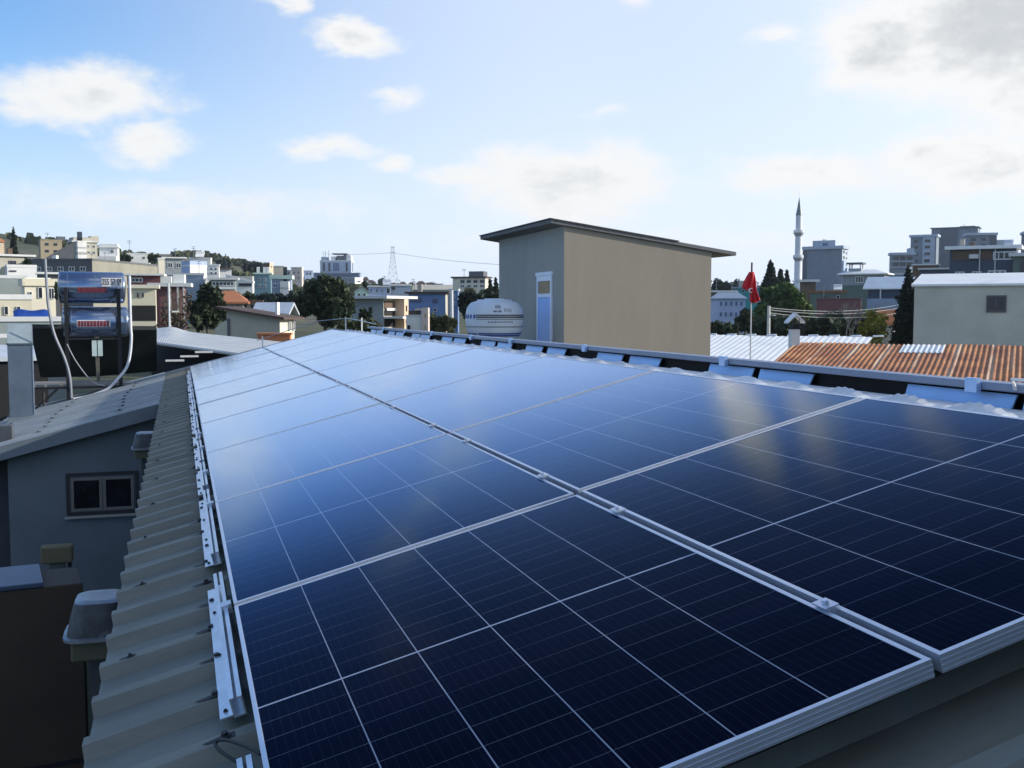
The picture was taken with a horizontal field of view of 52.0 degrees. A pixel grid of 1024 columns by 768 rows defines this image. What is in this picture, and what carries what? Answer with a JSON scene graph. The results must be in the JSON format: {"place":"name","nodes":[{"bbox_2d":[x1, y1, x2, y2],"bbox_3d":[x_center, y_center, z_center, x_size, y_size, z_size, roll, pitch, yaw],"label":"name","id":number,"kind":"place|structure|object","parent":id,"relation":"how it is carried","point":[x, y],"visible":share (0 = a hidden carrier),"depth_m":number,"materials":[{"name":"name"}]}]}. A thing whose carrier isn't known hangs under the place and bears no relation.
{"place":"outdoors","nodes":[
{"label":"outdoors","id":0,"kind":"place"},
{"bbox_2d":[0,234,871,735],"bbox_3d":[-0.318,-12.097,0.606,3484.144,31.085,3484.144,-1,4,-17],"label":"terrain","id":1,"kind":"structure","parent":0,"point":[298,330],"depth_m":91.75,"materials":[{"name":"soil"}]},
{"bbox_2d":[0,275,27,293],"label":"blank house","id":2,"kind":"structure","parent":1,"relation":"on","point":[8,284],"depth_m":57.64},
{"bbox_2d":[0,282,32,316],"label":"building","id":3,"kind":"structure","parent":1,"relation":"on","point":[10,304],"depth_m":50.38,"materials":[{"name":"paint"}]},
{"bbox_2d":[0,248,35,274],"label":"old house","id":4,"kind":"structure","parent":1,"relation":"on","point":[9,257],"depth_m":92.61,"materials":[{"name":"paint"}]},
{"bbox_2d":[5,264,36,277],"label":"white terrace house","id":5,"kind":"structure","parent":1,"relation":"on","point":[29,271],"depth_m":67.94,"materials":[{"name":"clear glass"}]},
{"bbox_2d":[0,316,71,401],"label":"workshop roof","id":6,"kind":"structure","parent":1,"relation":"on","point":[59,394],"depth_m":30.46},
{"bbox_2d":[18,278,56,315],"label":"cream house","id":7,"kind":"structure","parent":1,"relation":"on","point":[35,287],"depth_m":56.08,"materials":[{"name":"paint"}]},
{"bbox_2d":[38,235,64,258],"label":"apartment house","id":8,"kind":"structure","parent":1,"relation":"on","point":[47,247],"depth_m":159.51,"materials":[{"name":"paint"}]},
{"bbox_2d":[67,232,98,258],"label":"balcony block","id":9,"kind":"structure","parent":1,"relation":"on","point":[83,247],"depth_m":149.40,"materials":[{"name":"white concrete"}]},
{"bbox_2d":[30,253,157,308],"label":"long building","id":10,"kind":"structure","parent":1,"relation":"on","point":[55,263],"depth_m":92.26,"materials":[{"name":"paint"}]},
{"bbox_2d":[97,244,120,260],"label":"white villa","id":11,"kind":"object","parent":1,"relation":"on","point":[111,251],"visible":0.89,"depth_m":169.36,"materials":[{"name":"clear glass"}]},
{"bbox_2d":[126,285,159,325],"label":"yellow house","id":12,"kind":"structure","parent":1,"relation":"on","point":[144,305],"depth_m":58.00,"materials":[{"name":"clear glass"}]},
{"bbox_2d":[124,273,171,312],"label":"red house","id":13,"kind":"structure","parent":1,"relation":"on","point":[140,279],"depth_m":73.93,"materials":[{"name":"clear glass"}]},
{"bbox_2d":[147,274,192,330],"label":"pink house","id":14,"kind":"structure","parent":1,"relation":"on","point":[179,282],"depth_m":63.92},
{"bbox_2d":[155,287,192,329],"bbox_3d":[-14.931,-2.393,46.368,1.663,3.777,1.610,-1,4,-18],"label":"bare brown tree","id":15,"kind":"object","parent":1,"relation":"on","point":[176,318],"visible":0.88,"depth_m":46.08,"materials":[{"name":"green plant"}]},
{"bbox_2d":[161,248,186,274],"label":"porch house","id":16,"kind":"structure","parent":1,"relation":"on","point":[172,264],"depth_m":139.62,"materials":[{"name":"paint"}]},
{"bbox_2d":[166,261,206,323],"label":"grey hall","id":17,"kind":"structure","parent":1,"relation":"on","point":[195,279],"depth_m":84.14,"materials":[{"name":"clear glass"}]},
{"bbox_2d":[181,261,206,276],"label":"blue side house","id":18,"kind":"structure","parent":1,"relation":"on","point":[191,267],"depth_m":118.25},
{"bbox_2d":[184,281,226,333],"bbox_3d":[-14.544,-2.760,50.105,2.123,4.360,1.849,-1,4,-16],"label":"broad tree","id":19,"kind":"object","parent":1,"relation":"on","point":[205,313],"visible":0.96,"depth_m":49.70,"materials":[{"name":"green plant"}]},
{"bbox_2d":[151,327,280,374],"bbox_3d":[-7.783,0.303,28.824,3.966,3.613,10.246,-1,4,-17],"label":"metal canopy","id":20,"kind":"object","parent":1,"relation":"on","point":[177,348],"visible":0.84,"depth_m":28.29,"materials":[{"name":"metal"}]},
{"bbox_2d":[207,277,238,291],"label":"glazed house","id":21,"kind":"structure","parent":1,"relation":"on","point":[226,284],"depth_m":83.87,"materials":[{"name":"paint"}]},
{"bbox_2d":[215,291,249,335],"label":"orange roof house","id":22,"kind":"structure","parent":1,"relation":"on","point":[232,298],"depth_m":60.07,"materials":[{"name":"tile"}]},
{"bbox_2d":[225,274,254,294],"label":"white hall","id":23,"kind":"structure","parent":1,"relation":"on","point":[244,284],"depth_m":92.00,"materials":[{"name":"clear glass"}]},
{"bbox_2d":[215,302,304,338],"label":"brown roof house","id":24,"kind":"structure","parent":1,"relation":"on","point":[245,322],"depth_m":38.49,"materials":[{"name":"paint"}]},
{"bbox_2d":[253,267,272,294],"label":"teal block","id":25,"kind":"structure","parent":1,"relation":"on","point":[263,282],"depth_m":119.88,"materials":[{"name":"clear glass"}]},
{"bbox_2d":[255,290,296,301],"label":"shade tree","id":26,"kind":"object","parent":1,"relation":"on","point":[272,297],"visible":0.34,"depth_m":79.37,"materials":[{"name":"green plant"}]},
{"bbox_2d":[253,302,299,315],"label":"blue white roof house","id":27,"kind":"structure","parent":1,"relation":"on","point":[289,308],"depth_m":44.36,"materials":[{"name":"metal"}]},
{"bbox_2d":[269,267,293,295],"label":"balconied block","id":28,"kind":"structure","parent":1,"relation":"on","point":[282,283],"depth_m":114.79,"materials":[{"name":"paint"}]},
{"bbox_2d":[293,271,355,330],"bbox_3d":[-8.085,-2.447,46.129,2.941,4.981,2.053,1,4,15],"label":"round tree","id":29,"kind":"object","parent":1,"relation":"on","point":[328,298],"visible":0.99,"depth_m":45.59,"materials":[{"name":"green plant"}]},
{"bbox_2d":[320,250,353,272],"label":"hotel","id":30,"kind":"structure","parent":1,"relation":"on","point":[344,263],"depth_m":519.77,"materials":[{"name":"paint"}]},
{"bbox_2d":[336,316,381,331],"bbox_3d":[-5.812,-0.972,40.135,1.774,3.240,1.196,-1,4,-8],"label":"hedge","id":31,"kind":"object","parent":1,"relation":"on","point":[353,325],"visible":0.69,"depth_m":39.70,"materials":[{"name":"green plant"}]},
{"bbox_2d":[367,276,390,295],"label":"lilac house","id":32,"kind":"structure","parent":1,"relation":"on","point":[376,290],"depth_m":119.91,"materials":[{"name":"paint"}]},
{"bbox_2d":[351,296,417,331],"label":"grey wall house","id":33,"kind":"structure","parent":1,"relation":"on","point":[389,311],"depth_m":52.48,"materials":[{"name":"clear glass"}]},
{"bbox_2d":[4,232,828,296],"bbox_3d":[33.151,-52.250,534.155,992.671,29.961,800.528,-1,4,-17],"label":"hillside scrub","id":34,"kind":"object","parent":1,"relation":"on","point":[30,238],"visible":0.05,"depth_m":311.92,"materials":[{"name":"green plant"}]},
{"bbox_2d":[405,308,429,330],"bbox_3d":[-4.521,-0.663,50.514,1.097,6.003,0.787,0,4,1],"label":"pale stepped house","id":35,"kind":"structure","parent":1,"relation":"on","point":[415,320],"depth_m":50.09,"materials":[{"name":"paint"}]},
{"bbox_2d":[404,281,449,331],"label":"blue house","id":36,"kind":"structure","parent":1,"relation":"on","point":[436,303],"depth_m":72.10,"materials":[{"name":"paint"}]},
{"bbox_2d":[430,311,458,332],"bbox_3d":[-3.763,-2.405,56.123,1.846,2.986,1.184,0,4,-4],"label":"shrub bank","id":37,"kind":"object","parent":1,"relation":"on","point":[443,323],"visible":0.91,"depth_m":55.76,"materials":[{"name":"green plant"}]},
{"bbox_2d":[451,269,491,292],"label":"cream apartment","id":38,"kind":"structure","parent":1,"relation":"on","point":[477,281],"depth_m":230.75,"materials":[{"name":"paint"}]},
{"bbox_2d":[457,288,490,319],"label":"slope trees","id":39,"kind":"object","parent":1,"relation":"on","point":[464,300],"visible":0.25,"depth_m":84.81,"materials":[{"name":"green plant"}]},
{"bbox_2d":[479,218,735,355],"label":"rooftop shed","id":40,"kind":"structure","parent":1,"relation":"on","point":[564,281],"depth_m":18.48,"materials":[{"name":"paint"}]},
{"bbox_2d":[535,271,553,341],"bbox_3d":[0.570,-0.869,18.950,0.058,2.288,0.891,-1,4,-17],"label":"door","id":41,"kind":"structure","parent":40,"relation":"in","point":[544,280],"depth_m":18.90,"materials":[{"name":"blue metal"}]},
{"bbox_2d":[710,320,739,334],"bbox_3d":[12.547,-2.638,62.149,1.910,2.329,1.265,1,4,11],"label":"shrub row","id":42,"kind":"object","parent":1,"relation":"on","point":[718,327],"visible":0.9,"depth_m":61.84,"materials":[{"name":"green plant"}]},
{"bbox_2d":[710,292,746,333],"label":"blue white house","id":43,"kind":"structure","parent":1,"relation":"on","point":[727,306],"depth_m":88.09,"materials":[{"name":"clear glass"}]},
{"bbox_2d":[733,307,754,334],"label":"round tree","id":44,"kind":"object","parent":1,"relation":"on","point":[742,319],"visible":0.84,"depth_m":65.81,"materials":[{"name":"green plant"}]},
{"bbox_2d":[750,262,752,358],"bbox_3d":[5.899,-1.212,25.959,0.042,3.560,0.048,1,4,13],"label":"flagpole","id":45,"kind":"object","parent":1,"relation":"on","point":[751,314],"visible":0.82,"depth_m":25.92,"materials":[{"name":"white metal"}]},
{"bbox_2d":[742,272,759,302],"bbox_3d":[5.880,-2.373,25.818,0.448,0.768,0.134,1,4,13],"label":"flag","id":46,"kind":"object","parent":45,"relation":"attached to","point":[749,284],"visible":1,"depth_m":25.81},
{"bbox_2d":[759,259,780,295],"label":"pine cluster","id":47,"kind":"object","parent":1,"relation":"on","point":[770,278],"visible":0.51,"depth_m":109.43,"materials":[{"name":"green plant"}]},
{"bbox_2d":[753,281,814,335],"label":"green tree","id":48,"kind":"object","parent":1,"relation":"on","point":[786,295],"visible":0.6,"depth_m":77.26,"materials":[{"name":"green plant"}]},
{"bbox_2d":[710,333,882,360],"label":"white roofed shed","id":49,"kind":"structure","parent":1,"relation":"on","point":[771,347],"depth_m":37.08,"materials":[{"name":"metal"}]},
{"bbox_2d":[793,191,803,291],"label":"minaret","id":50,"kind":"object","parent":1,"relation":"on","point":[799,233],"visible":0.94,"depth_m":228.44,"materials":[{"name":"stone"}]},
{"bbox_2d":[748,312,854,335],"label":"undergrowth","id":51,"kind":"object","parent":1,"relation":"on","point":[828,326],"visible":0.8,"depth_m":57.28,"materials":[{"name":"green plant"}]},
{"bbox_2d":[802,239,849,290],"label":"hillside tower","id":52,"kind":"structure","parent":1,"relation":"on","point":[824,261],"depth_m":300.67,"materials":[{"name":"grey concrete"}]},
{"bbox_2d":[809,281,846,317],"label":"green house","id":53,"kind":"structure","parent":1,"relation":"on","point":[814,295],"depth_m":91.95,"materials":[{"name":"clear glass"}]},
{"bbox_2d":[816,293,861,318],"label":"crimson house","id":54,"kind":"structure","parent":1,"relation":"on","point":[826,304],"depth_m":74.10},
{"bbox_2d":[837,262,893,314],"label":"turret house","id":55,"kind":"structure","parent":1,"relation":"on","point":[854,280],"depth_m":100.51,"materials":[{"name":"paint"}]},
{"bbox_2d":[856,309,889,343],"bbox_3d":[17.227,-1.969,50.017,1.338,3.300,1.473,-2,4,-23],"label":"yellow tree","id":56,"kind":"object","parent":1,"relation":"on","point":[875,321],"visible":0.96,"depth_m":49.88,"materials":[{"name":"green plant"}]},
{"bbox_2d":[863,276,914,337],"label":"awning house","id":57,"kind":"structure","parent":1,"relation":"on","point":[883,291],"depth_m":80.18,"materials":[{"name":"white metal"}]},
{"bbox_2d":[775,342,1023,382],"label":"rusty roofed shed","id":58,"kind":"structure","parent":1,"relation":"on","point":[994,362],"depth_m":26.67,"materials":[{"name":"metal"}]},
{"bbox_2d":[784,313,804,348],"bbox_3d":[7.947,-1.251,29.590,0.481,1.490,0.385,0,4,-3],"label":"chimney","id":59,"kind":"object","parent":58,"relation":"on","point":[794,335],"visible":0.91,"depth_m":29.47,"materials":[{"name":"white metal"}]},
{"bbox_2d":[884,265,914,344],"bbox_3d":[18.755,-3.006,50.067,1.944,5.341,1.952,2,4,21],"label":"tall conifer","id":60,"kind":"object","parent":1,"relation":"on","point":[903,323],"visible":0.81,"depth_m":49.71,"materials":[{"name":"green plant"}]},
{"bbox_2d":[888,248,915,272],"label":"apartment tower","id":61,"kind":"structure","parent":1,"relation":"on","point":[899,262],"depth_m":299.39,"materials":[{"name":"paint"}]},
{"bbox_2d":[909,234,940,263],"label":"apartment tower","id":62,"kind":"structure","parent":1,"relation":"on","point":[926,246],"depth_m":309.03,"materials":[{"name":"paint"}]},
{"bbox_2d":[930,224,981,267],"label":"apartment tower","id":63,"kind":"structure","parent":1,"relation":"on","point":[951,236],"depth_m":344.95,"materials":[{"name":"grey concrete"}]},
{"bbox_2d":[911,272,1023,345],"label":"render house","id":64,"kind":"structure","parent":1,"relation":"on","point":[972,308],"depth_m":46.45,"materials":[{"name":"paint"}]},
{"bbox_2d":[986,295,1006,311],"bbox_3d":[21.104,-3.493,45.754,0.799,0.737,0.056,2,5,29],"label":"window","id":65,"kind":"structure","parent":64,"relation":"in","point":[994,303],"depth_m":45.74,"materials":[{"name":"grey glass"}]},
{"bbox_2d":[963,232,1003,245],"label":"apartment tower","id":66,"kind":"structure","parent":1,"relation":"on","point":[984,238],"depth_m":298.99,"materials":[{"name":"grey concrete"}]},
{"bbox_2d":[945,239,1023,273],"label":"veranda house","id":67,"kind":"structure","parent":1,"relation":"on","point":[972,258],"depth_m":79.89,"materials":[{"name":"paint"}]},
{"bbox_2d":[465,298,523,338],"bbox_3d":[-0.310,-0.596,18.610,1.041,1.831,1.039,-1,4,-17],"label":"water tank","id":68,"kind":"object","parent":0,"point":[497,317],"visible":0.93,"depth_m":18.16,"materials":[{"name":"plastic"}]},
{"bbox_2d":[0,0,1023,286],"label":"sky","id":69,"kind":"structure","parent":0,"point":[286,133],"materials":[{"name":"blue"}]},
{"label":"rail","id":70,"kind":"object","parent":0,"visible":0},
{"bbox_2d":[191,348,270,371],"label":"photovoltaic module","id":71,"kind":"object","parent":70,"relation":"on","point":[230,359],"visible":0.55,"depth_m":15.70,"materials":[{"name":"glass"}]},
{"label":"yard","id":72,"kind":"structure","parent":0,"visible":0},
{"bbox_2d":[0,424,14,566],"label":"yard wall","id":73,"kind":"structure","parent":72,"relation":"on","point":[6,432],"depth_m":12.57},
{"bbox_2d":[0,345,48,421],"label":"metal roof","id":74,"kind":"structure","parent":72,"relation":"on","point":[4,398],"depth_m":24.30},
{"bbox_2d":[0,564,88,767],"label":"storage cabinet","id":75,"kind":"object","parent":72,"relation":"on","point":[43,704],"visible":0.89,"depth_m":6.92,"materials":[{"name":"brown paint"}]},
{"bbox_2d":[40,543,73,568],"bbox_3d":[-4.590,2.231,10.636,0.300,1.220,0.140,-1,4,-17],"label":"meter box","id":76,"kind":"object","parent":72,"relation":"on","point":[56,556],"visible":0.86,"depth_m":10.55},
{"bbox_2d":[63,589,119,728],"bbox_3d":[-1.818,2.112,4.718,0.300,2.366,0.330,-1,4,-17],"label":"vent hood","id":77,"kind":"object","parent":72,"relation":"on","point":[89,628],"visible":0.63,"depth_m":4.52,"materials":[{"name":"metal"}]},
{"bbox_2d":[0,326,1023,767],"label":"metal roofed building","id":78,"kind":"structure","parent":72,"relation":"on","point":[74,472],"depth_m":4.07,"materials":[{"name":"paint"}]},
{"bbox_2d":[6,324,34,422],"bbox_3d":[-7.503,-0.115,16.045,0.397,1.601,0.705,-2,4,-25],"label":"ventilation duct","id":79,"kind":"object","parent":78,"relation":"on","point":[19,343],"visible":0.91,"depth_m":15.76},
{"bbox_2d":[31,259,156,408],"bbox_3d":[-7.266,-0.870,18.244,2.135,2.502,1.653,-2,4,-22],"label":"solar water heater","id":80,"kind":"object","parent":78,"relation":"on","point":[70,346],"visible":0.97,"depth_m":17.73,"materials":[{"name":"metal"}]},
{"bbox_2d":[65,470,138,518],"bbox_3d":[-4.862,1.312,12.497,0.853,0.534,0.110,-1,4,-17],"label":"window","id":81,"kind":"structure","parent":78,"relation":"in","point":[118,491],"depth_m":12.49,"materials":[{"name":"plastic"}]},
{"bbox_2d":[131,431,152,482],"bbox_3d":[-3.702,1.667,10.718,0.300,2.366,0.330,-1,4,-17],"label":"vent hood","id":82,"kind":"object","parent":78,"relation":"attached to","point":[141,443],"visible":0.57,"depth_m":10.51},
{"bbox_2d":[188,381,192,391],"bbox_3d":[-4.134,0.022,13.502,0.080,0.064,1.200,-16,9,-16],"label":"mounting rail","id":83,"kind":"object","parent":78,"relation":"attached to","point":[190,385],"visible":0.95,"depth_m":13.48,"materials":[{"name":"metal"}]},
{"bbox_2d":[192,352,280,379],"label":"photovoltaic module","id":84,"kind":"object","parent":83,"relation":"on","point":[232,365],"visible":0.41,"depth_m":14.12,"materials":[{"name":"glass"}]},
{"bbox_2d":[188,388,194,402],"bbox_3d":[-3.676,0.125,12.052,0.080,0.064,1.450,-16,9,-16],"label":"mounting rail","id":85,"kind":"object","parent":78,"relation":"attached to","point":[191,394],"visible":0.93,"depth_m":12.10,"materials":[{"name":"metal"}]},
{"bbox_2d":[193,357,295,390],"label":"photovoltaic module","id":86,"kind":"object","parent":85,"relation":"on","point":[237,373],"visible":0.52,"depth_m":12.39,"materials":[{"name":"glass"}]},
{"bbox_2d":[189,399,196,415],"bbox_3d":[-3.233,0.224,10.648,0.080,0.064,1.200,-16,9,-16],"label":"mounting rail","id":87,"kind":"object","parent":78,"relation":"attached to","point":[193,406],"visible":0.94,"depth_m":10.56,"materials":[{"name":"metal"}]},
{"bbox_2d":[195,363,315,404],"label":"photovoltaic module","id":88,"kind":"object","parent":87,"relation":"on","point":[245,384],"visible":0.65,"depth_m":10.69,"materials":[{"name":"glass"}]},
{"bbox_2d":[191,410,199,434],"bbox_3d":[-2.780,0.325,9.216,0.080,0.064,1.530,-16,9,-16],"label":"mounting rail","id":89,"kind":"object","parent":78,"relation":"attached to","point":[195,422],"visible":0.95,"depth_m":9.15,"materials":[{"name":"metal"}]},
{"bbox_2d":[198,373,341,423],"bbox_3d":[-2.149,0.117,9.144,1.134,0.036,1.720,-17,8,-16],"label":"photovoltaic module","id":90,"kind":"object","parent":89,"relation":"on","point":[259,397],"visible":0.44,"depth_m":9.03,"materials":[{"name":"glass"}]},
{"bbox_2d":[194,440,205,469],"bbox_3d":[-2.134,0.470,7.171,0.080,0.064,1.050,-16,9,-16],"label":"mounting rail","id":91,"kind":"object","parent":78,"relation":"attached to","point":[199,453],"visible":0.97,"depth_m":7.10,"materials":[{"name":"metal"}]},
{"bbox_2d":[201,384,380,452],"bbox_3d":[-1.625,0.232,7.481,1.134,0.036,1.720,-16,9,-16],"label":"photovoltaic module","id":92,"kind":"object","parent":91,"relation":"on","point":[242,427],"visible":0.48,"depth_m":7.34,"materials":[{"name":"glass"}]},
{"bbox_2d":[196,462,209,495],"bbox_3d":[-1.814,0.542,6.158,0.080,0.064,0.900,-16,9,-16],"label":"mounting rail","id":93,"kind":"object","parent":78,"relation":"attached to","point":[202,475],"visible":0.96,"depth_m":6.08,"materials":[{"name":"metal"}]},
{"bbox_2d":[206,403,446,501],"bbox_3d":[-1.099,0.350,5.818,1.134,0.037,1.720,-16,9,-16],"label":"photovoltaic module","id":94,"kind":"object","parent":93,"relation":"on","point":[282,456],"visible":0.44,"depth_m":5.64,"materials":[{"name":"glass"}]},
{"bbox_2d":[199,489,221,567],"bbox_3d":[-1.402,0.634,4.854,0.080,0.064,1.520,-16,9,-16],"label":"mounting rail","id":95,"kind":"object","parent":78,"relation":"attached to","point":[212,554],"visible":1,"depth_m":4.64,"materials":[{"name":"metal"}]},
{"bbox_2d":[208,571,246,720],"bbox_3d":[-0.881,0.751,3.204,0.080,0.064,1.290,-16,9,-16],"label":"mounting rail","id":96,"kind":"object","parent":78,"relation":"attached to","point":[231,699],"visible":1,"depth_m":2.99,"materials":[{"name":"metal"}]},
{"bbox_2d":[215,434,573,605],"bbox_3d":[-0.574,0.469,4.155,1.134,0.035,1.720,-16,9,-16],"label":"photovoltaic module","id":97,"kind":"object","parent":96,"relation":"on","point":[298,531],"visible":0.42,"depth_m":3.90,"materials":[{"name":"glass"}]},
{"bbox_2d":[214,738,260,767],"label":"cable","id":98,"kind":"object","parent":78,"relation":"on","point":[231,758],"visible":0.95,"depth_m":2.36,"materials":[{"name":"black rubber"}]},
{"bbox_2d":[236,754,254,767],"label":"mounting rail","id":99,"kind":"object","parent":78,"relation":"attached to","point":[249,762],"visible":1,"depth_m":2.22,"materials":[{"name":"metal"}]},
{"bbox_2d":[234,495,934,767],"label":"photovoltaic module","id":100,"kind":"object","parent":99,"relation":"on","point":[576,631],"visible":1,"depth_m":2.22,"materials":[{"name":"glass"}]},
{"bbox_2d":[264,329,346,351],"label":"photovoltaic module","id":101,"kind":"object","parent":78,"relation":"on","point":[298,341],"visible":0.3,"depth_m":16.07,"materials":[{"name":"glass"}]},
{"bbox_2d":[273,331,366,356],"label":"photovoltaic module","id":102,"kind":"object","parent":78,"relation":"on","point":[315,343],"visible":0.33,"depth_m":14.40,"materials":[{"name":"glass"}]},
{"bbox_2d":[284,334,392,363],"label":"photovoltaic module","id":103,"kind":"object","parent":78,"relation":"on","point":[331,348],"visible":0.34,"depth_m":12.73,"materials":[{"name":"glass"}]},
{"bbox_2d":[298,337,424,372],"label":"photovoltaic module","id":104,"kind":"object","parent":78,"relation":"on","point":[353,354],"visible":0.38,"depth_m":11.07,"materials":[{"name":"glass"}]},
{"bbox_2d":[318,341,474,384],"bbox_3d":[-1.087,-0.196,9.458,1.134,0.036,1.720,-16,9,-16],"label":"photovoltaic module","id":105,"kind":"object","parent":78,"relation":"on","point":[386,362],"visible":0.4,"depth_m":9.36,"materials":[{"name":"glass"}]},
{"bbox_2d":[345,348,542,403],"bbox_3d":[-0.562,-0.077,7.795,1.134,0.037,1.720,-16,9,-16],"label":"photovoltaic module","id":106,"kind":"object","parent":78,"relation":"on","point":[383,388],"visible":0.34,"depth_m":7.67,"materials":[{"name":"glass"}]},
{"bbox_2d":[385,356,653,434],"bbox_3d":[-0.037,0.039,6.132,1.134,0.036,1.720,-16,9,-16],"label":"photovoltaic module","id":107,"kind":"object","parent":78,"relation":"on","point":[449,408],"visible":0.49,"depth_m":5.95,"materials":[{"name":"glass"}]},
{"bbox_2d":[451,371,861,496],"bbox_3d":[0.489,0.158,4.469,1.134,0.035,1.720,-16,9,-16],"label":"photovoltaic module","id":108,"kind":"object","parent":78,"relation":"on","point":[577,444],"visible":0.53,"depth_m":4.23,"materials":[{"name":"glass"}]},
{"bbox_2d":[581,398,1023,672],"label":"photovoltaic module","id":109,"kind":"object","parent":78,"relation":"on","point":[901,523],"visible":0.88,"depth_m":2.66,"materials":[{"name":"glass"}]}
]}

